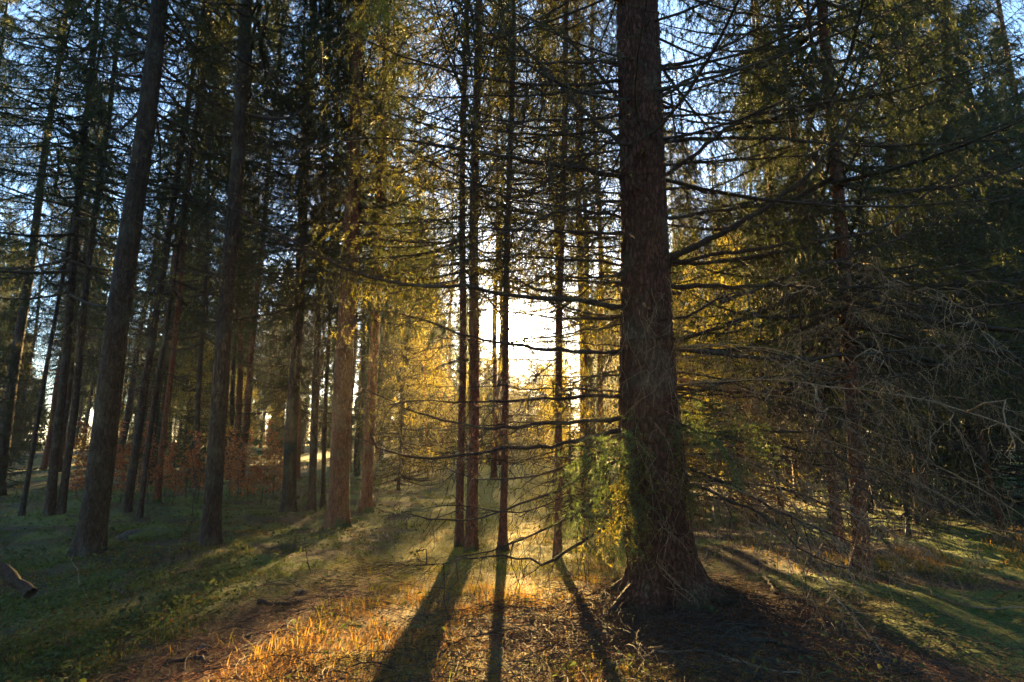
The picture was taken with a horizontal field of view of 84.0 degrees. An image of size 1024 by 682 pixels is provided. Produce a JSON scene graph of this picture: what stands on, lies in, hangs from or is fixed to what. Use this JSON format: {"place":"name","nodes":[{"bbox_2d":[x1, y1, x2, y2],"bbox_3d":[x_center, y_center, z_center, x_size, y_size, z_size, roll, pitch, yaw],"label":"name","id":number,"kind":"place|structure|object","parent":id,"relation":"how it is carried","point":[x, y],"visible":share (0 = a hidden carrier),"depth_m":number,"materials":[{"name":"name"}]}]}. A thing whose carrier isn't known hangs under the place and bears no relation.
{"place":"outdoors","nodes":[
{"label":"outdoors","id":0,"kind":"place"},
{"bbox_2d":[0,443,1023,681],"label":"ground","id":1,"kind":"structure","parent":0,"point":[400,546],"depth_m":6.61,"materials":[{"name":"brown soil"}]},
{"bbox_2d":[0,336,35,497],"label":"young spruce","id":2,"kind":"object","parent":1,"relation":"on","point":[5,377],"visible":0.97,"depth_m":16.52,"materials":[{"name":"green plant"}]},
{"bbox_2d":[0,11,35,290],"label":"spruce tree","id":3,"kind":"object","parent":1,"relation":"on","point":[14,174],"visible":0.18,"depth_m":25.21,"materials":[{"name":"green plant"}]},
{"bbox_2d":[0,562,36,598],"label":"broken branch","id":4,"kind":"object","parent":1,"relation":"on","point":[10,576],"visible":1,"depth_m":4.32,"materials":[{"name":"brown wood"}]},
{"bbox_2d":[0,0,44,375],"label":"spruce tree","id":5,"kind":"object","parent":1,"relation":"on","point":[2,9],"visible":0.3,"depth_m":21.06,"materials":[{"name":"green plant"}]},
{"bbox_2d":[8,366,42,465],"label":"young spruce","id":6,"kind":"object","parent":1,"relation":"on","point":[27,436],"visible":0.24,"depth_m":32.25,"materials":[{"name":"green plant"}]},
{"bbox_2d":[0,299,54,488],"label":"young spruce","id":7,"kind":"object","parent":1,"relation":"on","point":[20,414],"visible":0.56,"depth_m":20.63,"materials":[{"name":"green plant"}]},
{"bbox_2d":[0,148,68,458],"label":"spruce tree","id":8,"kind":"object","parent":1,"relation":"on","point":[40,285],"visible":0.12,"depth_m":43.35,"materials":[{"name":"green plant"}]},
{"bbox_2d":[26,276,91,423],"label":"spruce tree","id":9,"kind":"object","parent":1,"relation":"on","point":[49,404],"visible":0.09,"depth_m":42.39,"materials":[{"name":"green plant"}]},
{"bbox_2d":[0,0,121,495],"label":"spruce tree","id":10,"kind":"object","parent":1,"relation":"on","point":[20,332],"visible":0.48,"depth_m":18.77,"materials":[{"name":"green plant"}]},
{"bbox_2d":[24,74,109,465],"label":"spruce tree","id":11,"kind":"object","parent":1,"relation":"on","point":[64,279],"visible":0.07,"depth_m":32.92,"materials":[{"name":"green plant"}]},
{"bbox_2d":[29,121,111,470],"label":"spruce tree","id":12,"kind":"object","parent":1,"relation":"on","point":[44,461],"visible":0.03,"depth_m":27.83,"materials":[{"name":"green plant"}]},
{"bbox_2d":[8,67,137,471],"bbox_3d":[-20.153,-4.497,27.111,4.886,21.486,4.679,-8,-12,38],"label":"spruce tree","id":13,"kind":"object","parent":1,"relation":"on","point":[70,381],"visible":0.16,"depth_m":26.11,"materials":[{"name":"green plant"}]},
{"bbox_2d":[70,420,90,491],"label":"beech sapling","id":14,"kind":"object","parent":1,"relation":"on","point":[84,448],"visible":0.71,"depth_m":12.77,"materials":[{"name":"brown plant"}]},
{"bbox_2d":[0,0,196,515],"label":"spruce tree","id":15,"kind":"object","parent":1,"relation":"on","point":[22,507],"visible":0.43,"depth_m":12.64,"materials":[{"name":"green plant"}]},
{"bbox_2d":[0,0,200,516],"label":"spruce tree","id":16,"kind":"object","parent":1,"relation":"on","point":[50,504],"visible":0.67,"depth_m":12.32,"materials":[{"name":"green plant"}]},
{"bbox_2d":[0,0,213,514],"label":"spruce tree","id":17,"kind":"object","parent":1,"relation":"on","point":[61,506],"visible":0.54,"depth_m":12.34,"materials":[{"name":"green plant"}]},
{"bbox_2d":[112,442,136,501],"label":"beech sapling","id":18,"kind":"object","parent":1,"relation":"on","point":[121,461],"visible":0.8,"depth_m":13.01,"materials":[{"name":"brown plant"}]},
{"bbox_2d":[102,111,188,469],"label":"spruce tree","id":19,"kind":"object","parent":1,"relation":"on","point":[126,419],"visible":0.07,"depth_m":27.07,"materials":[{"name":"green plant"}]},
{"bbox_2d":[113,357,180,478],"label":"young spruce","id":20,"kind":"object","parent":1,"relation":"on","point":[132,424],"visible":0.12,"depth_m":22.62,"materials":[{"name":"green plant"}]},
{"bbox_2d":[0,0,294,557],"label":"pine tree","id":21,"kind":"object","parent":1,"relation":"on","point":[90,537],"visible":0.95,"depth_m":9.10,"materials":[{"name":"brown wood"}]},
{"bbox_2d":[1,0,296,512],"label":"spruce tree","id":22,"kind":"object","parent":1,"relation":"on","point":[127,502],"visible":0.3,"depth_m":12.09,"materials":[{"name":"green plant"}]},
{"bbox_2d":[136,421,164,502],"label":"beech sapling","id":23,"kind":"object","parent":1,"relation":"on","point":[153,473],"visible":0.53,"depth_m":12.82,"materials":[{"name":"brown plant"}]},
{"bbox_2d":[114,353,190,483],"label":"young spruce","id":24,"kind":"object","parent":1,"relation":"on","point":[156,421],"visible":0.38,"depth_m":19.53,"materials":[{"name":"green plant"}]},
{"bbox_2d":[71,76,235,482],"bbox_3d":[-13.092,-4.243,21.935,5.096,19.417,4.890,-5,-11,26],"label":"spruce tree","id":25,"kind":"object","parent":1,"relation":"on","point":[156,359],"visible":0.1,"depth_m":21.31,"materials":[{"name":"green plant"}]},
{"bbox_2d":[128,529,184,540],"bbox_3d":[-5.713,3.159,9.159,0.893,0.255,0.265,1,-10,-6],"label":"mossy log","id":26,"kind":"object","parent":1,"relation":"on","point":[147,534],"visible":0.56,"depth_m":9.07,"materials":[{"name":"green plant"}]},
{"bbox_2d":[161,440,184,504],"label":"beech sapling","id":27,"kind":"object","parent":1,"relation":"on","point":[168,458],"visible":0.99,"depth_m":12.69,"materials":[{"name":"brown plant"}]},
{"bbox_2d":[109,47,249,474],"bbox_3d":[-14.819,-6.365,26.569,5.563,25.145,6.007,-2,-10,11],"label":"spruce tree","id":28,"kind":"object","parent":1,"relation":"on","point":[189,298],"visible":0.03,"depth_m":25.58,"materials":[{"name":"green plant"}]},
{"bbox_2d":[42,0,319,518],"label":"spruce tree","id":29,"kind":"object","parent":1,"relation":"on","point":[199,213],"visible":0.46,"depth_m":11.90,"materials":[{"name":"green plant"}]},
{"bbox_2d":[78,0,284,502],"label":"spruce tree","id":30,"kind":"object","parent":1,"relation":"on","point":[157,496],"visible":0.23,"depth_m":13.53,"materials":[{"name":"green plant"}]},
{"bbox_2d":[137,335,237,483],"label":"young spruce","id":31,"kind":"object","parent":1,"relation":"on","point":[204,414],"visible":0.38,"depth_m":21.05,"materials":[{"name":"green plant"}]},
{"bbox_2d":[166,348,208,469],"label":"young spruce","id":32,"kind":"object","parent":1,"relation":"on","point":[185,414],"visible":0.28,"depth_m":27.48,"materials":[{"name":"green plant"}]},
{"bbox_2d":[97,1,289,487],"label":"spruce tree","id":33,"kind":"object","parent":1,"relation":"on","point":[198,403],"visible":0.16,"depth_m":18.86,"materials":[{"name":"green plant"}]},
{"bbox_2d":[185,429,205,498],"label":"beech sapling","id":34,"kind":"object","parent":1,"relation":"on","point":[197,451],"visible":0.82,"depth_m":13.36,"materials":[{"name":"brown plant"}]},
{"bbox_2d":[169,342,238,477],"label":"young spruce","id":35,"kind":"object","parent":1,"relation":"on","point":[207,389],"visible":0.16,"depth_m":23.33,"materials":[{"name":"green plant"}]},
{"bbox_2d":[90,0,357,546],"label":"pine tree","id":36,"kind":"object","parent":1,"relation":"on","point":[210,532],"visible":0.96,"depth_m":9.39,"materials":[{"name":"brown wood"}]},
{"bbox_2d":[228,448,249,504],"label":"beech sapling","id":37,"kind":"object","parent":1,"relation":"on","point":[238,472],"visible":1,"depth_m":13.38,"materials":[{"name":"brown plant"}]},
{"bbox_2d":[176,80,307,471],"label":"spruce tree","id":38,"kind":"object","parent":1,"relation":"on","point":[238,402],"visible":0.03,"depth_m":27.17,"materials":[{"name":"green plant"}]},
{"bbox_2d":[182,0,302,482],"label":"spruce tree","id":39,"kind":"object","parent":1,"relation":"on","point":[248,394],"visible":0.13,"depth_m":20.63,"materials":[{"name":"green plant"}]},
{"bbox_2d":[189,2,296,479],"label":"spruce tree","id":40,"kind":"object","parent":1,"relation":"on","point":[232,399],"visible":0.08,"depth_m":23.31,"materials":[{"name":"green plant"}]},
{"bbox_2d":[228,367,272,464],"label":"young spruce","id":41,"kind":"object","parent":1,"relation":"on","point":[250,428],"visible":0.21,"depth_m":33.42,"materials":[{"name":"green plant"}]},
{"bbox_2d":[253,420,278,501],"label":"beech sapling","id":42,"kind":"object","parent":1,"relation":"on","point":[267,438],"visible":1,"depth_m":13.79,"materials":[{"name":"brown plant"}]},
{"bbox_2d":[262,436,283,498],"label":"beech sapling","id":43,"kind":"object","parent":1,"relation":"on","point":[271,474],"visible":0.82,"depth_m":14.33,"materials":[{"name":"brown plant"}]},
{"bbox_2d":[249,352,309,478],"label":"young spruce","id":44,"kind":"object","parent":1,"relation":"on","point":[282,444],"visible":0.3,"depth_m":22.48,"materials":[{"name":"green plant"}]},
{"bbox_2d":[149,0,424,512],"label":"spruce tree","id":45,"kind":"object","parent":1,"relation":"on","point":[288,501],"visible":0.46,"depth_m":12.74,"materials":[{"name":"green plant"}]},
{"bbox_2d":[206,18,377,479],"bbox_3d":[-8.028,-5.052,21.199,5.280,20.560,6.031,-2,-8,1],"label":"spruce tree","id":46,"kind":"object","parent":1,"relation":"on","point":[299,431],"visible":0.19,"depth_m":20.14,"materials":[{"name":"green plant"}]},
{"bbox_2d":[168,0,456,512],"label":"spruce tree","id":47,"kind":"object","parent":1,"relation":"on","point":[311,502],"visible":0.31,"depth_m":12.82,"materials":[{"name":"green plant"}]},
{"bbox_2d":[205,0,470,529],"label":"spruce tree","id":48,"kind":"object","parent":1,"relation":"on","point":[338,509],"visible":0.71,"depth_m":11.30,"materials":[{"name":"green plant"}]},
{"bbox_2d":[245,0,431,508],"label":"spruce tree","id":49,"kind":"object","parent":1,"relation":"on","point":[323,462],"visible":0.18,"depth_m":13.40,"materials":[{"name":"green plant"}]},
{"bbox_2d":[322,90,394,471],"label":"spruce tree","id":50,"kind":"object","parent":1,"relation":"on","point":[353,381],"visible":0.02,"depth_m":29.84,"materials":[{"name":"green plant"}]},
{"bbox_2d":[324,101,395,476],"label":"spruce tree","id":51,"kind":"object","parent":1,"relation":"on","point":[357,449],"visible":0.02,"depth_m":27.13,"materials":[{"name":"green plant"}]},
{"bbox_2d":[259,0,494,512],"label":"spruce tree","id":52,"kind":"object","parent":1,"relation":"on","point":[366,499],"visible":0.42,"depth_m":13.15,"materials":[{"name":"green plant"}]},
{"bbox_2d":[328,0,439,482],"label":"spruce tree","id":53,"kind":"object","parent":1,"relation":"on","point":[399,249],"visible":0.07,"depth_m":22.03,"materials":[{"name":"green plant"}]},
{"bbox_2d":[326,310,465,493],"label":"young spruce","id":54,"kind":"object","parent":1,"relation":"on","point":[400,459],"visible":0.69,"depth_m":17.15,"materials":[{"name":"green plant"}]},
{"bbox_2d":[350,77,457,475],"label":"spruce tree","id":55,"kind":"object","parent":1,"relation":"on","point":[386,369],"visible":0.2,"depth_m":24.64,"materials":[{"name":"green plant"}]},
{"bbox_2d":[360,339,453,470],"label":"young spruce","id":56,"kind":"object","parent":1,"relation":"on","point":[408,441],"visible":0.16,"depth_m":29.22,"materials":[{"name":"green plant"}]},
{"bbox_2d":[367,102,468,472],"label":"spruce tree","id":57,"kind":"object","parent":1,"relation":"on","point":[423,140],"visible":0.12,"depth_m":28.91,"materials":[{"name":"green plant"}]},
{"bbox_2d":[374,312,467,481],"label":"young spruce","id":58,"kind":"object","parent":1,"relation":"on","point":[427,441],"visible":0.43,"depth_m":22.82,"materials":[{"name":"green plant"}]},
{"bbox_2d":[412,117,467,460],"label":"spruce tree","id":59,"kind":"object","parent":1,"relation":"on","point":[437,275],"visible":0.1,"depth_m":40.40,"materials":[{"name":"green plant"}]},
{"bbox_2d":[264,0,620,552],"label":"spruce tree","id":60,"kind":"object","parent":1,"relation":"on","point":[469,546],"visible":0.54,"depth_m":8.37,"materials":[{"name":"green plant"}]},
{"bbox_2d":[285,0,611,547],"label":"spruce tree","id":61,"kind":"object","parent":1,"relation":"on","point":[460,500],"visible":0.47,"depth_m":8.93,"materials":[{"name":"green plant"}]},
{"bbox_2d":[423,132,484,462],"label":"spruce tree","id":62,"kind":"object","parent":1,"relation":"on","point":[450,368],"visible":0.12,"depth_m":36.59,"materials":[{"name":"green plant"}]},
{"bbox_2d":[444,0,547,464],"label":"spruce tree","id":63,"kind":"object","parent":1,"relation":"on","point":[499,397],"visible":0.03,"depth_m":31.25,"materials":[{"name":"plant"}]},
{"bbox_2d":[440,0,574,480],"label":"spruce tree","id":64,"kind":"object","parent":1,"relation":"on","point":[494,476],"visible":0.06,"depth_m":22.31,"materials":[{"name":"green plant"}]},
{"bbox_2d":[0,200,1021,453],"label":"wood","id":65,"kind":"object","parent":1,"relation":"on","point":[84,410],"visible":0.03,"depth_m":66.96,"materials":[{"name":"plant"}]},
{"bbox_2d":[0,476,1023,681],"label":"ground ivy","id":66,"kind":"object","parent":1,"relation":"on","point":[64,647],"visible":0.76,"depth_m":5.37,"materials":[{"name":"green plant"}]},
{"bbox_2d":[0,508,1023,681],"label":"needle litter","id":67,"kind":"object","parent":1,"relation":"on","point":[514,655],"visible":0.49,"depth_m":4.15,"materials":[{"name":"brown plant"}]},
{"bbox_2d":[320,0,703,551],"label":"spruce tree","id":68,"kind":"object","parent":1,"relation":"on","point":[503,520],"visible":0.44,"depth_m":8.33,"materials":[{"name":"green plant"}]},
{"bbox_2d":[508,385,544,464],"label":"young spruce","id":69,"kind":"object","parent":1,"relation":"on","point":[532,419],"visible":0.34,"depth_m":30.68,"materials":[{"name":"green plant"}]},
{"bbox_2d":[49,546,1023,681],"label":"brushwood","id":70,"kind":"object","parent":1,"relation":"on","point":[742,625],"visible":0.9,"depth_m":4.14,"materials":[{"name":"brown wood"}]},
{"bbox_2d":[492,0,606,479],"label":"spruce tree","id":71,"kind":"object","parent":1,"relation":"on","point":[554,182],"visible":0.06,"depth_m":23.90,"materials":[{"name":"green plant"}]},
{"bbox_2d":[521,362,596,491],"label":"young spruce","id":72,"kind":"object","parent":1,"relation":"on","point":[534,482],"visible":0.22,"depth_m":17.93,"materials":[{"name":"green plant"}]},
{"bbox_2d":[395,0,732,558],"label":"spruce tree","id":73,"kind":"object","parent":1,"relation":"on","point":[558,310],"visible":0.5,"depth_m":7.80,"materials":[{"name":"green plant"}]},
{"bbox_2d":[516,340,620,523],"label":"young spruce","id":74,"kind":"object","parent":1,"relation":"on","point":[569,431],"visible":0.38,"depth_m":11.20,"materials":[{"name":"green plant"}]},
{"bbox_2d":[144,0,1023,662],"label":"spruce tree","id":75,"kind":"object","parent":1,"relation":"on","point":[656,488],"visible":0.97,"depth_m":5.23,"materials":[{"name":"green plant"}]},
{"bbox_2d":[554,34,619,469],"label":"spruce tree","id":76,"kind":"object","parent":1,"relation":"on","point":[590,404],"visible":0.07,"depth_m":26.02,"materials":[{"name":"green plant"}]},
{"bbox_2d":[468,0,721,513],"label":"spruce tree","id":77,"kind":"object","parent":1,"relation":"on","point":[583,327],"visible":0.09,"depth_m":14.83,"materials":[{"name":"green plant"}]},
{"bbox_2d":[502,0,712,493],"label":"spruce tree","id":78,"kind":"object","parent":1,"relation":"on","point":[600,407],"visible":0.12,"depth_m":18.84,"materials":[{"name":"green plant"}]},
{"bbox_2d":[571,266,750,514],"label":"young spruce","id":79,"kind":"object","parent":1,"relation":"on","point":[678,394],"visible":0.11,"depth_m":13.47,"materials":[{"name":"green plant"}]},
{"bbox_2d":[599,255,775,498],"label":"young spruce","id":80,"kind":"object","parent":1,"relation":"on","point":[685,312],"visible":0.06,"depth_m":15.71,"materials":[{"name":"green plant"}]},
{"bbox_2d":[664,97,718,466],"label":"spruce tree","id":81,"kind":"object","parent":1,"relation":"on","point":[668,191],"visible":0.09,"depth_m":31.76,"materials":[{"name":"green plant"}]},
{"bbox_2d":[607,649,800,673],"bbox_3d":[1.227,2.165,3.776,1.194,0.208,0.435,-1,-10,8],"label":"fallen stick","id":82,"kind":"object","parent":1,"relation":"on","point":[732,659],"visible":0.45,"depth_m":3.73,"materials":[{"name":"brown wood"}]},
{"bbox_2d":[667,29,759,473],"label":"spruce tree","id":83,"kind":"object","parent":1,"relation":"on","point":[688,240],"visible":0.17,"depth_m":29.40,"materials":[{"name":"green plant"}]},
{"bbox_2d":[676,226,817,509],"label":"young spruce","id":84,"kind":"object","parent":1,"relation":"on","point":[723,278],"visible":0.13,"depth_m":14.30,"materials":[{"name":"green plant"}]},
{"bbox_2d":[690,307,816,525],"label":"young spruce","id":85,"kind":"object","parent":1,"relation":"on","point":[717,341],"visible":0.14,"depth_m":11.84,"materials":[{"name":"green plant"}]},
{"bbox_2d":[703,22,812,415],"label":"spruce tree","id":86,"kind":"object","parent":1,"relation":"on","point":[750,191],"visible":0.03,"depth_m":30.58,"materials":[{"name":"green plant"}]},
{"bbox_2d":[705,245,844,516],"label":"young spruce","id":87,"kind":"object","parent":1,"relation":"on","point":[742,270],"visible":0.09,"depth_m":13.00,"materials":[{"name":"green plant"}]},
{"bbox_2d":[691,1,894,499],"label":"spruce tree","id":88,"kind":"object","parent":1,"relation":"on","point":[768,182],"visible":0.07,"depth_m":16.16,"materials":[{"name":"green plant"}]},
{"bbox_2d":[707,16,880,483],"bbox_3d":[8.570,-5.654,18.788,6.086,20.913,5.328,-1,-8,2],"label":"spruce tree","id":89,"kind":"object","parent":1,"relation":"on","point":[762,250],"visible":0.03,"depth_m":18.46,"materials":[{"name":"green plant"}]},
{"bbox_2d":[566,0,1023,597],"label":"spruce tree","id":90,"kind":"object","parent":1,"relation":"on","point":[850,322],"visible":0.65,"depth_m":6.57,"materials":[{"name":"green plant"}]},
{"bbox_2d":[618,0,1023,560],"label":"spruce tree","id":91,"kind":"object","parent":1,"relation":"on","point":[830,476],"visible":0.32,"depth_m":8.40,"materials":[{"name":"green plant"}]},
{"bbox_2d":[774,213,985,517],"bbox_3d":[7.399,0.304,12.370,3.522,7.644,3.779,7,-9,-18],"label":"young spruce","id":92,"kind":"object","parent":1,"relation":"on","point":[871,501],"visible":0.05,"depth_m":11.95,"materials":[{"name":"green plant"}]},
{"bbox_2d":[754,0,1023,526],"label":"spruce tree","id":93,"kind":"object","parent":1,"relation":"on","point":[925,124],"visible":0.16,"depth_m":10.48,"materials":[{"name":"green plant"}]},
{"bbox_2d":[808,229,991,516],"bbox_3d":[9.079,0.575,13.546,3.943,7.518,3.675,0,-10,9],"label":"young spruce","id":94,"kind":"object","parent":1,"relation":"on","point":[908,458],"visible":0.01,"depth_m":13.32,"materials":[{"name":"green plant"}]},
{"bbox_2d":[799,0,1023,516],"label":"spruce tree","id":95,"kind":"object","parent":1,"relation":"on","point":[983,11],"visible":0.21,"depth_m":12.16,"materials":[{"name":"green plant"}]},
{"bbox_2d":[830,254,1013,543],"bbox_3d":[6.755,0.982,9.977,2.629,5.366,2.450,2,-9,-7],"label":"young spruce","id":96,"kind":"object","parent":1,"relation":"on","point":[903,515],"visible":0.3,"depth_m":9.48,"materials":[{"name":"green plant"}]},
{"bbox_2d":[828,0,1023,494],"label":"spruce tree","id":97,"kind":"object","parent":1,"relation":"on","point":[956,461],"visible":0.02,"depth_m":14.90,"materials":[{"name":"green plant"}]},
{"bbox_2d":[880,210,1023,533],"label":"young spruce","id":98,"kind":"object","parent":1,"relation":"on","point":[988,480],"visible":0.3,"depth_m":10.20,"materials":[{"name":"green plant"}]},
{"bbox_2d":[902,0,1023,457],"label":"spruce tree","id":99,"kind":"object","parent":1,"relation":"on","point":[990,97],"visible":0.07,"depth_m":16.59,"materials":[{"name":"green plant"}]},
{"bbox_2d":[941,204,1023,499],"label":"young spruce","id":100,"kind":"object","parent":1,"relation":"on","point":[1010,470],"visible":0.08,"depth_m":13.33,"materials":[{"name":"green plant"}]},
{"bbox_2d":[944,159,1023,521],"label":"young spruce","id":101,"kind":"object","parent":1,"relation":"on","point":[1018,252],"visible":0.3,"depth_m":11.50,"materials":[{"name":"green plant"}]},
{"bbox_2d":[969,0,1023,418],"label":"spruce tree","id":102,"kind":"object","parent":1,"relation":"on","point":[1000,23],"visible":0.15,"depth_m":20.85,"materials":[{"name":"green plant"}]},
{"bbox_2d":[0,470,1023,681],"bbox_3d":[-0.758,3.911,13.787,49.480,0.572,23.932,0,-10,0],"label":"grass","id":103,"kind":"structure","parent":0,"point":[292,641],"depth_m":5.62,"materials":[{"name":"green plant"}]},
{"bbox_2d":[0,0,1023,441],"label":"sky","id":104,"kind":"structure","parent":0,"point":[23,9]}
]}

